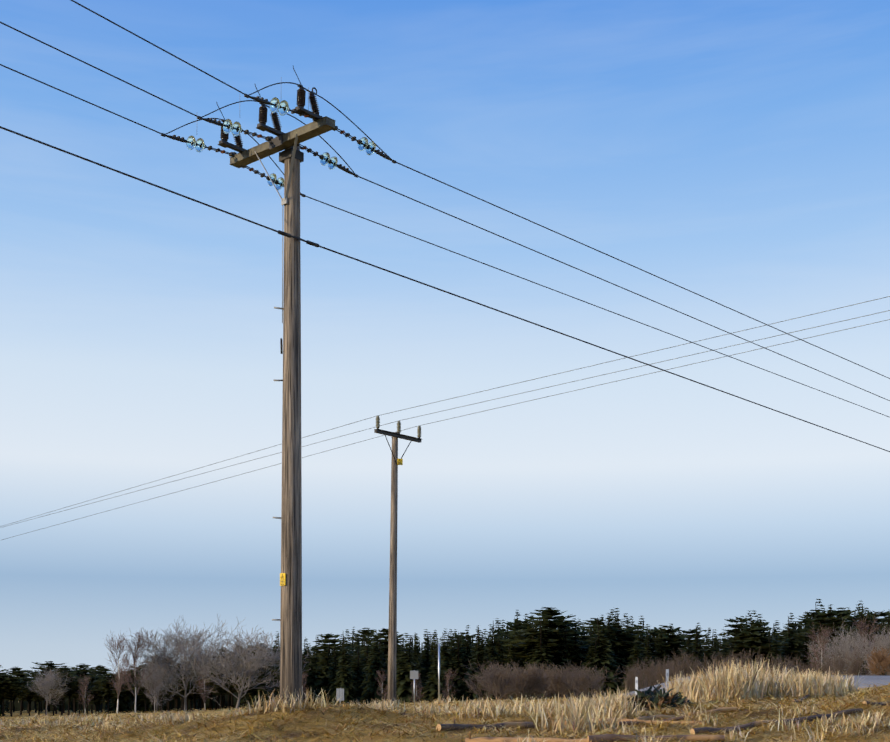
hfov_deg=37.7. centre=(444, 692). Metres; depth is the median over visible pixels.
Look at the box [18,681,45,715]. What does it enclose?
conifer tree
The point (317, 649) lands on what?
conifer tree
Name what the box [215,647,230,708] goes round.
conifer tree
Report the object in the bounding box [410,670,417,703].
sign
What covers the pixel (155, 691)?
conifer tree
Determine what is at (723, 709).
log
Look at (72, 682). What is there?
conifer tree
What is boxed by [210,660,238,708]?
conifer tree
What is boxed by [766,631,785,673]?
conifer tree
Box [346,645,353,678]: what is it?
conifer tree
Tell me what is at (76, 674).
conifer tree
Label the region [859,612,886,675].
conifer tree
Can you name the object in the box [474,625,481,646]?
conifer tree
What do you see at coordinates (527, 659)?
conifer tree
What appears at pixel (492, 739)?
log
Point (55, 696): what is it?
conifer tree
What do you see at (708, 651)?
conifer tree
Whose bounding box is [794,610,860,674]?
conifer tree
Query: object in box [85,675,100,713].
conifer tree
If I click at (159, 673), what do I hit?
conifer tree
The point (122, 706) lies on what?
conifer tree
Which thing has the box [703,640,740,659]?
conifer tree
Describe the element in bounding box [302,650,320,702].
conifer tree
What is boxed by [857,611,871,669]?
conifer tree
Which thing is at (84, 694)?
conifer tree
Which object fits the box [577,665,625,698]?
brown shrub
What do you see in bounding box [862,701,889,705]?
log
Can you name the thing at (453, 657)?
conifer tree
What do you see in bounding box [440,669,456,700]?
birch tree
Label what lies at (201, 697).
conifer tree
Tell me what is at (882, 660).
brown shrub
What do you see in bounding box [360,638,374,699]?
conifer tree
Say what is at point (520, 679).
brown shrub
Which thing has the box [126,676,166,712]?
conifer tree
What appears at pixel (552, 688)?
brown shrub
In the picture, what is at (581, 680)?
brown shrub
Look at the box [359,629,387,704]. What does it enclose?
conifer tree
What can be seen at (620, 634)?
conifer tree
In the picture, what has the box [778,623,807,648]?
conifer tree
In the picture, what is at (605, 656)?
conifer tree
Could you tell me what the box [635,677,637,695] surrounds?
road marker post
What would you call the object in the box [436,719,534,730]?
log
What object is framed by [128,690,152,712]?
conifer tree
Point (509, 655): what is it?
conifer tree
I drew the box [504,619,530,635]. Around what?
conifer tree
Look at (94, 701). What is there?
conifer tree
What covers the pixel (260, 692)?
conifer tree
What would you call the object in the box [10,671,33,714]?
conifer tree
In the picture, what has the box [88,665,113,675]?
conifer tree
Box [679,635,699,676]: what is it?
conifer tree
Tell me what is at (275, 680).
conifer tree
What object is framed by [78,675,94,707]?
birch tree
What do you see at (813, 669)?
shrub sapling
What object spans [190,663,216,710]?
conifer tree
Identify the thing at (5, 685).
conifer tree
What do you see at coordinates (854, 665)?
shrub sapling
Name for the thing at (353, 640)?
conifer tree
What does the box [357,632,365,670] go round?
conifer tree
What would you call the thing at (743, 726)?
log
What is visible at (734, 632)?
conifer tree
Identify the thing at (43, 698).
conifer tree
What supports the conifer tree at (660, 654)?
on the terrain at (298, 725)
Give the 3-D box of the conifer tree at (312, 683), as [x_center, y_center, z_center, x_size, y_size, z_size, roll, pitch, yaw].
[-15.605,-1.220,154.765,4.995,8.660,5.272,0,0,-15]
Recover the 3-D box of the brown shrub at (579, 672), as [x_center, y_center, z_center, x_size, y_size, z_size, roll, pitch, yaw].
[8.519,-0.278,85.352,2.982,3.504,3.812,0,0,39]
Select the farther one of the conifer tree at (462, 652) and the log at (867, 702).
the conifer tree at (462, 652)
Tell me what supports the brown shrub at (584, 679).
on the terrain at (298, 725)
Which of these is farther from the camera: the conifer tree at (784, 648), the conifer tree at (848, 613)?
the conifer tree at (848, 613)
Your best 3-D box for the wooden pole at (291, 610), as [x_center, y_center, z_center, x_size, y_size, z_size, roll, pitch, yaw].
[-2.474,-4.072,20.910,0.360,9.470,0.360,0,0,2]
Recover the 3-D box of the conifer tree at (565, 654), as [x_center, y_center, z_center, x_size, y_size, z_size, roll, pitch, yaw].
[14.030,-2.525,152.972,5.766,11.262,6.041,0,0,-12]
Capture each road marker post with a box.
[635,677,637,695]
[666,669,668,691]
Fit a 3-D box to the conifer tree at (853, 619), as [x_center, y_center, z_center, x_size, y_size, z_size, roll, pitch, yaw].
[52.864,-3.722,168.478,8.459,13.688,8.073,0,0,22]
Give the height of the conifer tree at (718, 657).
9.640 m
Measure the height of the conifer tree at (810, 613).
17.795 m
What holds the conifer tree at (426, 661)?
on the terrain at (298, 725)
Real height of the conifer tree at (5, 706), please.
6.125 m
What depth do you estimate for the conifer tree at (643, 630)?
178.19 m
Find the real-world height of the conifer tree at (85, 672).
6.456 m
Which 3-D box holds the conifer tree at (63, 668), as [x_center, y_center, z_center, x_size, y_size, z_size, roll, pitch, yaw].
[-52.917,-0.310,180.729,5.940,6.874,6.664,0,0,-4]
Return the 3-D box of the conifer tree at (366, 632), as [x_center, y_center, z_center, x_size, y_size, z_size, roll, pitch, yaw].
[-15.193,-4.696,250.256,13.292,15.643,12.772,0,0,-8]
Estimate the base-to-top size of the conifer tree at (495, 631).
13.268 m
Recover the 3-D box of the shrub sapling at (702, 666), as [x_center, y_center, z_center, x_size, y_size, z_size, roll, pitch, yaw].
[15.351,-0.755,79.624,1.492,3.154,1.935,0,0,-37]
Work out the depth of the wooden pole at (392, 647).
40.70 m
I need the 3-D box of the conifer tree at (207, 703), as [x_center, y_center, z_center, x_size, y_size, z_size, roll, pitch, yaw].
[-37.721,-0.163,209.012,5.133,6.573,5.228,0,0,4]
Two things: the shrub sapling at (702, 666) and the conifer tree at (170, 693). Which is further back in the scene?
the conifer tree at (170, 693)
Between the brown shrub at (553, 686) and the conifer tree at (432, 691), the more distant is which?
the conifer tree at (432, 691)
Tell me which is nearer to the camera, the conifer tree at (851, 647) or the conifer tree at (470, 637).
the conifer tree at (851, 647)
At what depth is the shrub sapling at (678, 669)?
85.53 m
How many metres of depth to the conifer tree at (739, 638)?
151.19 m
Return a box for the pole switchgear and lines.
[0,0,889,620]
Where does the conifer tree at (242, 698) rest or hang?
on the terrain at (298, 725)
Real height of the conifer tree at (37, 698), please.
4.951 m
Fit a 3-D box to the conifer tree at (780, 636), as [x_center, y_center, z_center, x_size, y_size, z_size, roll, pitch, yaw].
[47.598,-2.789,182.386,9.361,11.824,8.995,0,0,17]
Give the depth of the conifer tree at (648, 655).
153.31 m
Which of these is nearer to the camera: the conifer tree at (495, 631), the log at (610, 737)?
the log at (610, 737)
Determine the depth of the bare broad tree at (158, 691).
128.91 m
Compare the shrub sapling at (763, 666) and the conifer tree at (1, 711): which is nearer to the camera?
the shrub sapling at (763, 666)
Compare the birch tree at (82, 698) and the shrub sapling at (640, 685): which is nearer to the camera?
the shrub sapling at (640, 685)
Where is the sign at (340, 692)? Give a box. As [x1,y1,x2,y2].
[336,688,343,705]
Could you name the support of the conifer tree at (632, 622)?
on the terrain at (298, 725)
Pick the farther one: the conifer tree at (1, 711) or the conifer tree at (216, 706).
the conifer tree at (216, 706)
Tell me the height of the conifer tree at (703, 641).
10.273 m
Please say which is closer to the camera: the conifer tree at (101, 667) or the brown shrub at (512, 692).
the brown shrub at (512, 692)
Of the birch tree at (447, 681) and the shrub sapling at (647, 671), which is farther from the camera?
the birch tree at (447, 681)
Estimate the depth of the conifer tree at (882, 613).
226.69 m
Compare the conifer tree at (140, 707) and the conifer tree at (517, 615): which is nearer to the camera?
the conifer tree at (140, 707)
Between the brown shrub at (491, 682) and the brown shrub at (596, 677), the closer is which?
the brown shrub at (491, 682)
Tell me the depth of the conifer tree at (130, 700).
185.61 m
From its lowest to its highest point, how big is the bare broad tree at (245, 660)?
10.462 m
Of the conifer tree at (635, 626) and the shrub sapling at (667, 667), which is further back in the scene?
the conifer tree at (635, 626)
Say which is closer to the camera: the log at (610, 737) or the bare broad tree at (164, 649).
the log at (610, 737)
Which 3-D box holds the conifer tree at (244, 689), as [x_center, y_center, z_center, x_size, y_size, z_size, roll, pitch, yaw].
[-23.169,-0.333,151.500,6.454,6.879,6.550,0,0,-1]
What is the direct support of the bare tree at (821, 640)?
on the terrain at (298, 725)
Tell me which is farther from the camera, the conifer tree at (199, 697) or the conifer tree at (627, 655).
the conifer tree at (199, 697)
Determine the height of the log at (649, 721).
0.162 m
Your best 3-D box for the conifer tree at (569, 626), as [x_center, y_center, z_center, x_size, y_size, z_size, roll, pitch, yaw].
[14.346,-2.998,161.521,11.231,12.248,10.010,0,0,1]
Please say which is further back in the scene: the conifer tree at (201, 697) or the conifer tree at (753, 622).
the conifer tree at (201, 697)
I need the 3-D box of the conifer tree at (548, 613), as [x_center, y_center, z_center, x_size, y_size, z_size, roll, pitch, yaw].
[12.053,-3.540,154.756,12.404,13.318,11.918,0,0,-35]
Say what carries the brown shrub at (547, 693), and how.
on the terrain at (298, 725)
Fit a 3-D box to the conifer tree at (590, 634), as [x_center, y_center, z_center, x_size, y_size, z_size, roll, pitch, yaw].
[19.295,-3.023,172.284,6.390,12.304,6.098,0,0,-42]
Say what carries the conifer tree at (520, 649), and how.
on the terrain at (298, 725)
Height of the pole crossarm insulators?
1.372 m
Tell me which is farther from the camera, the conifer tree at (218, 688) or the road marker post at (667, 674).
the conifer tree at (218, 688)
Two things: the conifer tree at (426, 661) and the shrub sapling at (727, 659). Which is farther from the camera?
the conifer tree at (426, 661)
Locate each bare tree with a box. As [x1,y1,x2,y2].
[24,667,75,714]
[802,620,886,675]
[805,622,839,672]
[842,612,880,675]
[846,622,889,675]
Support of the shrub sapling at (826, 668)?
on the terrain at (298, 725)
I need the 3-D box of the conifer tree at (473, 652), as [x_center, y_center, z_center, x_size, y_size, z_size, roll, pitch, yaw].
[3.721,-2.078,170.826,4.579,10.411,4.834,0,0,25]
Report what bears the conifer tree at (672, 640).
on the terrain at (298, 725)
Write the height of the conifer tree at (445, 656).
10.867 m
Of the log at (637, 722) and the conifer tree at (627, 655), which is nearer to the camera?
the log at (637, 722)
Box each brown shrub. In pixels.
[457,664,507,700]
[464,659,524,699]
[471,660,526,698]
[492,665,513,699]
[492,667,535,699]
[494,661,539,699]
[504,662,551,698]
[508,663,557,698]
[509,663,545,699]
[531,661,557,698]
[534,663,574,697]
[541,669,574,697]
[552,665,598,697]
[553,661,590,697]
[561,665,602,697]
[567,665,607,697]
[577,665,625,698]
[865,646,889,675]
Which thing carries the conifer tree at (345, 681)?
on the terrain at (298, 725)
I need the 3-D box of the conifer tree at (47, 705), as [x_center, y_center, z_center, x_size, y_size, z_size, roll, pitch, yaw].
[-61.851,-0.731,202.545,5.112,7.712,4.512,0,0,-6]
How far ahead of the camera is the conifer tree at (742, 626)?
178.49 m
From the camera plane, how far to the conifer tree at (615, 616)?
182.45 m
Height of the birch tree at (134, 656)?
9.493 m
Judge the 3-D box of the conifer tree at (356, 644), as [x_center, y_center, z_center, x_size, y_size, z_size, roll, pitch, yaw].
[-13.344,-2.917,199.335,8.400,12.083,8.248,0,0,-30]
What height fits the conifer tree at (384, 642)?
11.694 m
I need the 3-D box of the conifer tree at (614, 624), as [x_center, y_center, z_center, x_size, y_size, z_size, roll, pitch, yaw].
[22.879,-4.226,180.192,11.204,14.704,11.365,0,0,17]
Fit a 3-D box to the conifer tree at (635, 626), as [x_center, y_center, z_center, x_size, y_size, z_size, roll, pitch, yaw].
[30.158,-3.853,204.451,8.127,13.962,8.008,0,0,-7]
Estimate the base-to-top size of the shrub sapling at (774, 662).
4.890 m
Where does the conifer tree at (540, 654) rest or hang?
on the terrain at (298, 725)
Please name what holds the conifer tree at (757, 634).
on the terrain at (298, 725)
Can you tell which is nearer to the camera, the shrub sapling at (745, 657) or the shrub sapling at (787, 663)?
the shrub sapling at (787, 663)
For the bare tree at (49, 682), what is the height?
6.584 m
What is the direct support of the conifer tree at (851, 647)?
on the terrain at (298, 725)
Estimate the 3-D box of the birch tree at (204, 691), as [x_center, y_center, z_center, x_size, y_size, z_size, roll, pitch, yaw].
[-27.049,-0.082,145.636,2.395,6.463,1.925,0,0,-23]
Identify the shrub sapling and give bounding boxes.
[622,658,651,690]
[623,662,647,692]
[637,657,671,688]
[647,656,676,684]
[649,654,673,683]
[668,648,705,678]
[671,657,700,679]
[682,655,709,675]
[703,651,735,673]
[718,652,745,672]
[724,652,751,670]
[731,648,763,669]
[753,655,773,674]
[759,653,797,672]
[771,655,799,674]
[784,655,805,673]
[793,663,809,674]
[803,662,818,673]
[812,659,836,674]
[823,650,847,675]
[845,653,864,675]
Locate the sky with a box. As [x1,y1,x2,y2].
[0,0,889,677]
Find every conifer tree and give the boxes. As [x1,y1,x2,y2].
[0,673,22,716]
[0,677,33,716]
[0,696,7,716]
[0,700,9,712]
[4,667,28,673]
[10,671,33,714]
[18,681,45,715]
[22,679,43,714]
[24,661,67,711]
[31,678,49,714]
[33,701,58,710]
[34,678,72,715]
[45,666,83,712]
[49,671,84,715]
[55,670,76,714]
[65,669,96,711]
[66,676,84,712]
[69,669,105,712]
[71,683,95,713]
[72,664,96,674]
[72,677,93,713]
[82,687,107,713]
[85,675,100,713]
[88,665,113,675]
[90,666,111,677]
[91,673,127,713]
[91,683,110,713]
[103,670,133,713]
[112,673,137,711]
[113,671,141,712]
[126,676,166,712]
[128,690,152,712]
[130,659,158,710]
[130,665,148,691]
[137,654,182,712]
[138,671,170,711]
[151,675,192,710]
[151,695,173,711]
[165,666,200,710]
[177,667,200,710]
[186,656,213,709]
[187,683,200,710]
[188,665,217,709]
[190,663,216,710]
[192,661,240,709]
[196,694,207,709]
[196,695,219,709]
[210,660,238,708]
[212,685,227,710]
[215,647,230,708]
[216,652,277,707]
[220,662,269,708]
[224,652,279,705]
[233,648,279,709]
[233,690,250,707]
[265,647,279,698]
[273,635,279,660]
[302,639,310,668]
[302,646,331,705]
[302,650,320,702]
[303,634,353,674]
[312,635,321,679]
[317,639,338,701]
[324,644,350,703]
[330,637,360,705]
[338,628,380,647]
[338,629,355,667]
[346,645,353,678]
[347,627,355,658]
[348,646,368,703]
[351,628,421,668]
[351,634,359,662]
[356,630,376,682]
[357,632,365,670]
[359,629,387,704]
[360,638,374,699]
[375,645,387,694]
[383,633,427,703]
[396,637,405,684]
[410,633,425,698]
[412,637,425,668]
[419,629,433,699]
[420,645,455,701]
[428,631,462,700]
[428,632,437,669]
[431,632,481,651]
[431,637,445,665]
[445,629,456,665]
[446,635,463,676]
[447,633,470,700]
[458,630,495,700]
[459,625,473,700]
[459,634,469,666]
[464,644,484,657]
[468,637,476,672]
[471,624,501,699]
[473,629,489,673]
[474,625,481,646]
[488,618,506,668]
[489,620,539,664]
[494,627,535,663]
[495,629,508,699]
[501,607,595,669]
[502,635,519,699]
[503,610,522,673]
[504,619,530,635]
[516,624,536,697]
[519,617,561,699]
[519,620,596,666]
[553,623,577,697]
[557,618,585,698]
[576,628,588,669]
[578,614,625,697]
[579,618,612,647]
[579,625,652,676]
[579,634,606,698]
[586,623,596,648]
[596,613,628,693]
[606,609,619,642]
[613,608,621,633]
[613,637,648,693]
[618,613,634,636]
[620,619,642,677]
[623,616,634,679]
[628,624,652,638]
[628,625,709,676]
[637,616,652,663]
[639,628,657,685]
[641,629,680,656]
[653,625,672,682]
[677,629,716,653]
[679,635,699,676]
[691,626,707,665]
[698,628,716,674]
[699,638,704,662]
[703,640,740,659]
[709,617,751,653]
[712,629,717,655]
[712,639,721,666]
[716,633,783,668]
[717,632,730,670]
[722,625,790,667]
[735,622,777,640]
[740,616,744,640]
[745,611,761,654]
[757,620,771,662]
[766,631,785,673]
[770,620,781,648]
[773,630,792,653]
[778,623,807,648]
[779,613,804,674]
[779,632,790,665]
[780,610,836,632]
[780,615,861,672]
[793,622,803,664]
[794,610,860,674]
[799,617,823,674]
[815,599,831,674]
[822,608,868,646]
[838,618,868,675]
[846,614,886,641]
[848,611,860,638]
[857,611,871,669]
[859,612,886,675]
[866,610,876,640]
[867,610,889,627]
[876,618,887,674]
[881,611,889,648]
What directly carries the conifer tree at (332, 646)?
on the terrain at (298, 725)
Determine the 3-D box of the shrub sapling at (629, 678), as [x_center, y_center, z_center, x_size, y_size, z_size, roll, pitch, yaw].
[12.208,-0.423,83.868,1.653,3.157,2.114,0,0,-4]
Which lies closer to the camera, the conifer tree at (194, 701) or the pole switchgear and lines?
the pole switchgear and lines
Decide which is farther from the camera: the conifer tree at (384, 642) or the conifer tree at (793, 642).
the conifer tree at (384, 642)
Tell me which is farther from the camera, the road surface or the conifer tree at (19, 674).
the conifer tree at (19, 674)
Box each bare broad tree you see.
[119,613,233,711]
[136,654,183,711]
[162,619,313,708]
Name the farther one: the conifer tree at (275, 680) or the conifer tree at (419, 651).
the conifer tree at (419, 651)
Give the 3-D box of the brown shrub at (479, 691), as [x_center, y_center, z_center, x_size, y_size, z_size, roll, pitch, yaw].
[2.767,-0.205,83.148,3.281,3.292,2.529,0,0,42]
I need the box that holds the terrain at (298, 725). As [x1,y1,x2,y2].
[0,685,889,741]
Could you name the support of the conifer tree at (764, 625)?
on the terrain at (298, 725)
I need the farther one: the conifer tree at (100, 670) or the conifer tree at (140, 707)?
the conifer tree at (100, 670)
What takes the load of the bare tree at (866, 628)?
on the terrain at (298, 725)
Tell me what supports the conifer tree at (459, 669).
on the terrain at (298, 725)
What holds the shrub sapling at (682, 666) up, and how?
on the terrain at (298, 725)
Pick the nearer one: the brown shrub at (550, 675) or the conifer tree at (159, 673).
the brown shrub at (550, 675)
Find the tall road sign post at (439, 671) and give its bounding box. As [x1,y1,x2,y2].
[438,643,439,701]
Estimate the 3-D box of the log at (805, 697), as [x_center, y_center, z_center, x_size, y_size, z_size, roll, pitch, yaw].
[8.765,0.031,30.005,0.169,0.189,13.691,0,1,21]
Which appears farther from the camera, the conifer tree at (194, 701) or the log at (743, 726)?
the conifer tree at (194, 701)
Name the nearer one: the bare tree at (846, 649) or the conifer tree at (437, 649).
the bare tree at (846, 649)
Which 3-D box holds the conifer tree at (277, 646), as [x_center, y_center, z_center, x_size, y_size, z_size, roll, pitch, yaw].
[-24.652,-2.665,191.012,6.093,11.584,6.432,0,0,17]
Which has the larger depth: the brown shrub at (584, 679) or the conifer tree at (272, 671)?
the conifer tree at (272, 671)
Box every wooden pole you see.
[280,145,301,705]
[387,432,397,703]
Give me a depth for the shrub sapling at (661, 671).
72.55 m
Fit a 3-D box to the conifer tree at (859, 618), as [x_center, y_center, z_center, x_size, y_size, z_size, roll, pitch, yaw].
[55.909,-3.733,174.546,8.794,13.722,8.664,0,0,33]
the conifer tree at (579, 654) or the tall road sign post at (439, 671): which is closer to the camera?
the tall road sign post at (439, 671)
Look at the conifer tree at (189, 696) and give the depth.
167.44 m
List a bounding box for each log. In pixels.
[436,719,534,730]
[465,732,591,741]
[555,718,701,727]
[587,734,724,741]
[617,716,684,725]
[634,715,674,719]
[688,707,736,716]
[690,708,862,734]
[792,693,809,702]
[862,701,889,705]
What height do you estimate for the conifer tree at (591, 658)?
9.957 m
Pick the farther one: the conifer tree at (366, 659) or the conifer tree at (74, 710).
the conifer tree at (74, 710)
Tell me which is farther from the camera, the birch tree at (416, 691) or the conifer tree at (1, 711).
the conifer tree at (1, 711)
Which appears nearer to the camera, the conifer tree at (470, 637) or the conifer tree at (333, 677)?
the conifer tree at (333, 677)
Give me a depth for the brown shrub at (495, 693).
86.06 m
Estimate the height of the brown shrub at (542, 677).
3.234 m
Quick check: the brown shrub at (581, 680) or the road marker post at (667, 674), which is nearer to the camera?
the road marker post at (667, 674)
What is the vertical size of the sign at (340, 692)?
0.870 m
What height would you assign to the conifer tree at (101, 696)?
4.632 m
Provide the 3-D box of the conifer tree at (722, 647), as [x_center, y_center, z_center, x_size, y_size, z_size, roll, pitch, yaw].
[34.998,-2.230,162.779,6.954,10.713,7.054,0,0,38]
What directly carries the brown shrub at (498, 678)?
on the terrain at (298, 725)
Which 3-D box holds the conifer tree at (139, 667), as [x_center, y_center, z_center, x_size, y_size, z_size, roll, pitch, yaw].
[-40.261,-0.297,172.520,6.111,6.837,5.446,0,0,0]
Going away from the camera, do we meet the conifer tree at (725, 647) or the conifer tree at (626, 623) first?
the conifer tree at (725, 647)
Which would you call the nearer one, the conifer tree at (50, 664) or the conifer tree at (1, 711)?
the conifer tree at (1, 711)
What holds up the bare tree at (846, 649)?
on the terrain at (298, 725)
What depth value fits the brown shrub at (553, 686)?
82.44 m
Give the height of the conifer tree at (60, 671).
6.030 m
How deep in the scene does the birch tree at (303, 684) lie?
140.34 m
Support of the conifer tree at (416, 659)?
on the terrain at (298, 725)
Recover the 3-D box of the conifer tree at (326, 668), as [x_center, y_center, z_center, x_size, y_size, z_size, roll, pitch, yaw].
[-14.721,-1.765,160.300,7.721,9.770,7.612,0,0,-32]
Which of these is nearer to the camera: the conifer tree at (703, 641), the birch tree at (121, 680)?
the birch tree at (121, 680)
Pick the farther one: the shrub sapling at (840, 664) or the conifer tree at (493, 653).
the conifer tree at (493, 653)
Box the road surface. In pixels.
[607,675,889,697]
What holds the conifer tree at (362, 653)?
on the terrain at (298, 725)
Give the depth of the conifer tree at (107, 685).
151.36 m
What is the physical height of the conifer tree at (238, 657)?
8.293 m
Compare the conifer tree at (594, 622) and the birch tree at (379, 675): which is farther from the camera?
the conifer tree at (594, 622)
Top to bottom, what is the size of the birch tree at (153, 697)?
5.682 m
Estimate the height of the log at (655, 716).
0.102 m
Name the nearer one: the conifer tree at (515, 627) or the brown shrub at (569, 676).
the brown shrub at (569, 676)
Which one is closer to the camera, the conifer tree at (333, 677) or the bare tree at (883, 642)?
the bare tree at (883, 642)
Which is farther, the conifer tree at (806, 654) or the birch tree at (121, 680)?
the conifer tree at (806, 654)
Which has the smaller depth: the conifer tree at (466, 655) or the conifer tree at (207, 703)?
the conifer tree at (466, 655)
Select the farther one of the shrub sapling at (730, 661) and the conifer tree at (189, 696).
the conifer tree at (189, 696)
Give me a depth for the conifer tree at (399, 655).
161.50 m
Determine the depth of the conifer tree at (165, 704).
196.08 m
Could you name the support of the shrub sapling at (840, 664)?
on the terrain at (298, 725)
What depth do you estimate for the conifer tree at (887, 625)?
162.56 m
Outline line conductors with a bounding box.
[0,296,889,539]
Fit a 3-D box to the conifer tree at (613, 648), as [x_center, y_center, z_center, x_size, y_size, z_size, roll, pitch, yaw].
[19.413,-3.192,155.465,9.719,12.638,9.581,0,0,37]
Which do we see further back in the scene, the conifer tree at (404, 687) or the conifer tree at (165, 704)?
the conifer tree at (165, 704)
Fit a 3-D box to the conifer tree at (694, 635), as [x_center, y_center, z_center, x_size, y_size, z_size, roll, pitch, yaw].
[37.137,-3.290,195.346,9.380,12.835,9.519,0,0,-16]
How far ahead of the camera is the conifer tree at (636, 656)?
149.99 m
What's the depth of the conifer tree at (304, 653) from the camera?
177.45 m
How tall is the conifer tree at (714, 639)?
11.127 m
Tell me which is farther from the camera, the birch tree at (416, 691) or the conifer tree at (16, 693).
the conifer tree at (16, 693)
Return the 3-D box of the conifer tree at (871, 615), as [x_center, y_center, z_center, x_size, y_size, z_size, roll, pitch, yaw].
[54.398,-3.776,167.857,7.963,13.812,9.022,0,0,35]
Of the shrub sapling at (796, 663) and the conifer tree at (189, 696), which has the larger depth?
the conifer tree at (189, 696)
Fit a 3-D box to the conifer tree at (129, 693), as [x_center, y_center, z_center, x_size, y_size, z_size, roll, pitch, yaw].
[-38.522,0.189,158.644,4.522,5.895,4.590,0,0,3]
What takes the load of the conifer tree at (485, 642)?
on the terrain at (298, 725)
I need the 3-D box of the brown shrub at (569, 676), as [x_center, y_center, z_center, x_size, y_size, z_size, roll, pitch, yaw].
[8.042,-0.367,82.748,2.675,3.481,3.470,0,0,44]
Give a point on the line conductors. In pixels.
(485, 401)
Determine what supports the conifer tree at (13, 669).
on the terrain at (298, 725)
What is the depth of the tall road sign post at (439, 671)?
51.73 m
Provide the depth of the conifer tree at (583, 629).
164.08 m
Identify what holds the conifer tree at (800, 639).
on the terrain at (298, 725)
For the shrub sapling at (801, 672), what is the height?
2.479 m
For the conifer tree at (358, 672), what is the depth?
158.20 m
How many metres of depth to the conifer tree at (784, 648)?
156.41 m
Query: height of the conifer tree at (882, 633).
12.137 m
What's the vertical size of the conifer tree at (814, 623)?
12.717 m
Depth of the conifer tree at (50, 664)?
191.56 m
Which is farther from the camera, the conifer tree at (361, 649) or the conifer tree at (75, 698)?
the conifer tree at (361, 649)
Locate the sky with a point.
(734, 154)
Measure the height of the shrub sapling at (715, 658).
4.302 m
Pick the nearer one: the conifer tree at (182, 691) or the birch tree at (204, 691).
the birch tree at (204, 691)
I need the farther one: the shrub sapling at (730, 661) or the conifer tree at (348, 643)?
the conifer tree at (348, 643)
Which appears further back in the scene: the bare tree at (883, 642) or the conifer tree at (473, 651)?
the conifer tree at (473, 651)
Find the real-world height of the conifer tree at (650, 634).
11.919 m
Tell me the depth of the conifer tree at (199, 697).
174.71 m
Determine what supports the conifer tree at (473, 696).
on the terrain at (298, 725)
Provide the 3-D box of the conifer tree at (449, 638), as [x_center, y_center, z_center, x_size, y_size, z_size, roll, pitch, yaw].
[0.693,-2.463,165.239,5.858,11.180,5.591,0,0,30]
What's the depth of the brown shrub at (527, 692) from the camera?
79.45 m
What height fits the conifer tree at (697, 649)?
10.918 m
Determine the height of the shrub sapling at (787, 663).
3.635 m
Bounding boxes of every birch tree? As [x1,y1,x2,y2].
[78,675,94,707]
[105,631,142,712]
[112,631,159,711]
[146,676,160,712]
[197,666,210,703]
[302,674,307,698]
[376,670,387,700]
[408,674,423,701]
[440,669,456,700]
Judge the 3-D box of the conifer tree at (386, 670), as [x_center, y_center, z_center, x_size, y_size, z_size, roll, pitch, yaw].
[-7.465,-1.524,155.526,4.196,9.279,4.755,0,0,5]
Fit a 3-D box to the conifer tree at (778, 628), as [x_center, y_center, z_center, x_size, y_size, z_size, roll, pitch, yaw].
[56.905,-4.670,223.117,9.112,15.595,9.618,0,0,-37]
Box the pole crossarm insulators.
[374,415,421,464]
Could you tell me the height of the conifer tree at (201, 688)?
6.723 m
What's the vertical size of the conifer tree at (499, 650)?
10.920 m
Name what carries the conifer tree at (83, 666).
on the terrain at (298, 725)
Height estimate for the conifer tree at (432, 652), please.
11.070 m
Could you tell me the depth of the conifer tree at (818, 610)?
167.34 m
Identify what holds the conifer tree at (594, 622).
on the terrain at (298, 725)
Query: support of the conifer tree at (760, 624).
on the terrain at (298, 725)

